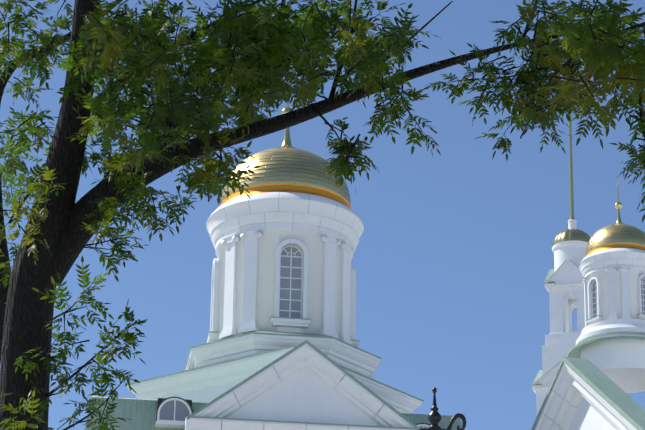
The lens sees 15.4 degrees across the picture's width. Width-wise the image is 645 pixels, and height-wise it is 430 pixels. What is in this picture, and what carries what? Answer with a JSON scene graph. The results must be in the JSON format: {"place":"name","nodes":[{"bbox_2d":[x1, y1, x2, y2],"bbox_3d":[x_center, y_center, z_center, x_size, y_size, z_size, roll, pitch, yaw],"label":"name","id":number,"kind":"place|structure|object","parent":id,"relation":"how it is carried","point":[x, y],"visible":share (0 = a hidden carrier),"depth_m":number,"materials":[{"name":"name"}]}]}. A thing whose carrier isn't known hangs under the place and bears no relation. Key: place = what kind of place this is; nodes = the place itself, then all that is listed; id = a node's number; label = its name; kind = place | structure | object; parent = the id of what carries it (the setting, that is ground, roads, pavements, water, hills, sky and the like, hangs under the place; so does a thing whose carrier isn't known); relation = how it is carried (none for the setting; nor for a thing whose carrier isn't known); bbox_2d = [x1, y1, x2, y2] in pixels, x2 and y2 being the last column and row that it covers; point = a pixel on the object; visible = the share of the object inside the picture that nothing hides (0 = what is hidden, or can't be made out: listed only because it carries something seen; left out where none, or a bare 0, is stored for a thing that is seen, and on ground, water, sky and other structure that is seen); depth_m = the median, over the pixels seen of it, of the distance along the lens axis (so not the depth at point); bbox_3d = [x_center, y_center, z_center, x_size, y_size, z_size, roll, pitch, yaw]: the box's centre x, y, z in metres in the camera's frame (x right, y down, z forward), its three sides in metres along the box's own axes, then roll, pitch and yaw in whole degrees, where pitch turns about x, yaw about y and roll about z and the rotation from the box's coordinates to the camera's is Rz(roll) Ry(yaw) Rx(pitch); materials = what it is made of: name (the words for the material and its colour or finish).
{"place":"outdoors","nodes":[
{"label":"outdoors","id":0,"kind":"place"},
{"bbox_2d":[156,398,191,420],"bbox_3d":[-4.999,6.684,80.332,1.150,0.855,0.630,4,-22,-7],"label":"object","id":1,"kind":"object","parent":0,"point":[159,400],"visible":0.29,"depth_m":80.14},
{"bbox_2d":[217,230,350,339],"bbox_3d":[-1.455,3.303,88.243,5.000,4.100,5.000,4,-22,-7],"label":"drum wall","id":2,"kind":"structure","parent":0,"point":[270,241],"depth_m":86.37,"materials":[{"name":"white paint"}]},
{"bbox_2d":[206,316,358,342],"bbox_3d":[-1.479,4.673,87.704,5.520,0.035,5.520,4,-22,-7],"label":"drum sill caps","id":3,"kind":"object","parent":2,"relation":"attached to","point":[276,317],"visible":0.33,"depth_m":85.22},
{"bbox_2d":[206,192,363,259],"bbox_3d":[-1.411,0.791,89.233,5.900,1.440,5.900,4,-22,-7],"label":"cornice","id":4,"kind":"structure","parent":2,"relation":"on","point":[311,213],"depth_m":86.99,"materials":[{"name":"white paint"}]},
{"bbox_2d":[220,184,350,208],"bbox_3d":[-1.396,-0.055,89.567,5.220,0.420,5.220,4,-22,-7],"label":"dome base band","id":5,"kind":"object","parent":4,"relation":"on","point":[295,188],"visible":0.27,"depth_m":87.53,"materials":[{"name":"gold metal"}]},
{"bbox_2d":[279,247,301,317],"bbox_3d":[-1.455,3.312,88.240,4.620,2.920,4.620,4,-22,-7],"label":"window panes","id":6,"kind":"structure","parent":2,"relation":"in","point":[295,284],"depth_m":86.10,"materials":[{"name":"grey glass"}]},
{"bbox_2d":[0,0,644,429],"label":"sky","id":7,"kind":"structure","parent":0,"point":[453,256],"materials":[{"name":"blue"}]},
{"bbox_2d":[531,107,589,414],"bbox_3d":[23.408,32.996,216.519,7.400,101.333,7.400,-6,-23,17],"label":"bell tower","id":8,"kind":"structure","parent":0,"point":[563,285],"depth_m":224.84,"materials":[{"name":"white paint"}]},
{"bbox_3d":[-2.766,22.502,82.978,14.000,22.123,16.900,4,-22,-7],"label":"church walls","id":9,"kind":"object","parent":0,"visible":0},
{"bbox_2d":[85,396,461,429],"bbox_3d":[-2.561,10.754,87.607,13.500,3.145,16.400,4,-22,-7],"label":"green roof","id":10,"kind":"structure","parent":9,"relation":"on","point":[141,414],"depth_m":80.26,"materials":[{"name":"metal"}]},
{"bbox_2d":[155,398,191,428],"bbox_3d":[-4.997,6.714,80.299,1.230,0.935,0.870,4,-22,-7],"label":"dormer frame","id":11,"kind":"object","parent":10,"relation":"on","point":[174,423],"visible":0.75,"depth_m":79.86,"materials":[{"name":"white paint"}]},
{"bbox_2d":[159,400,188,420],"bbox_3d":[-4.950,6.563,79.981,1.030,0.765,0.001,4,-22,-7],"label":"dormer glass","id":12,"kind":"object","parent":11,"relation":"in","point":[167,411],"depth_m":79.97,"materials":[{"name":"grey glass"}]},
{"bbox_2d":[155,396,192,422],"bbox_3d":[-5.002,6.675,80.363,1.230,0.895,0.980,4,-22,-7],"label":"trim","id":13,"kind":"structure","parent":10,"relation":"on","point":[174,397],"depth_m":80.11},
{"bbox_2d":[126,347,422,412],"bbox_3d":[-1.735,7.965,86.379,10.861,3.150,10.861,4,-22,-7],"label":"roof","id":14,"kind":"structure","parent":10,"relation":"on","point":[208,384],"depth_m":84.68,"materials":[{"name":"paint"}]},
{"bbox_2d":[127,346,423,401],"bbox_3d":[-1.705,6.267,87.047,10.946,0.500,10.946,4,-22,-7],"label":"roof edge","id":15,"kind":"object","parent":14,"relation":"on","point":[270,352],"depth_m":84.60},
{"bbox_2d":[186,334,379,377],"bbox_3d":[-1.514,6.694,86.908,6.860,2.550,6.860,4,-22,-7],"label":"drum base","id":16,"kind":"object","parent":14,"relation":"on","point":[350,357],"visible":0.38,"depth_m":84.77,"materials":[{"name":"white paint"}]},
{"bbox_2d":[185,331,380,369],"bbox_3d":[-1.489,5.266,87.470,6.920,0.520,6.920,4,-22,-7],"label":"roof edge","id":17,"kind":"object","parent":16,"relation":"on","point":[291,334],"depth_m":84.63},
{"bbox_2d":[207,228,358,346],"bbox_3d":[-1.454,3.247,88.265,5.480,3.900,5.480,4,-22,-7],"label":"drum ornaments","id":18,"kind":"object","parent":16,"relation":"on","point":[251,237],"visible":0.65,"depth_m":86.47},
{"bbox_2d":[220,148,350,206],"bbox_3d":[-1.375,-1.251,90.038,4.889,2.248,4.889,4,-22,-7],"label":"dome tiles","id":19,"kind":"object","parent":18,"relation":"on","point":[290,166],"visible":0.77,"depth_m":87.98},
{"bbox_2d":[277,80,297,148],"bbox_3d":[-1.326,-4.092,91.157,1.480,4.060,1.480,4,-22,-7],"label":"finial","id":20,"kind":"object","parent":19,"relation":"on","point":[286,143],"visible":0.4,"depth_m":90.61,"materials":[{"name":"gold metal"}]},
{"bbox_2d":[416,424,428,427],"bbox_3d":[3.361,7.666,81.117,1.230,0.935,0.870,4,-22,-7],"label":"dormer frame","id":21,"kind":"object","parent":10,"relation":"on","point":[422,425],"visible":0.54,"depth_m":80.89,"materials":[{"name":"white paint"}]},
{"bbox_2d":[183,340,420,429],"bbox_3d":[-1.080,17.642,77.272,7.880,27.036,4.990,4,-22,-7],"label":"pediment","id":22,"kind":"structure","parent":9,"relation":"attached to","point":[306,385],"depth_m":79.54,"materials":[{"name":"white paint"}]},
{"label":"ground","id":23,"kind":"structure","parent":0,"visible":0},
{"bbox_2d":[0,0,644,429],"bbox_3d":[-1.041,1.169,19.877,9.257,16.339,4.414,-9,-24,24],"label":"tree trunk and branches","id":24,"kind":"object","parent":23,"relation":"on","point":[26,314],"visible":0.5,"depth_m":21.54,"materials":[{"name":"brown plant"}]},
{"bbox_2d":[0,0,644,429],"bbox_3d":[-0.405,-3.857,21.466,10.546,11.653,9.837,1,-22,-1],"label":"tree leaves","id":25,"kind":"object","parent":24,"relation":"on","point":[574,34],"visible":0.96,"depth_m":19.89,"materials":[{"name":"green plant"}]},
{"bbox_2d":[419,387,465,429],"bbox_3d":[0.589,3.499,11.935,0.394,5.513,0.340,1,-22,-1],"label":"street lamp","id":26,"kind":"object","parent":23,"relation":"on","point":[434,418],"visible":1,"depth_m":12.86,"materials":[{"name":"black metal"}]},
{"bbox_2d":[531,356,644,429],"bbox_3d":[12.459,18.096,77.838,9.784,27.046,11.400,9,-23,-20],"label":"gable roof","id":27,"kind":"structure","parent":23,"relation":"on","point":[583,394],"depth_m":80.30,"materials":[{"name":"white paint"}]},
{"bbox_2d":[568,176,644,392],"bbox_3d":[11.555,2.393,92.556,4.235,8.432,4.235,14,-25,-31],"label":"cupola","id":28,"kind":"object","parent":27,"relation":"on","point":[610,342],"visible":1,"depth_m":91.14,"materials":[{"name":"white paint"}]}
]}

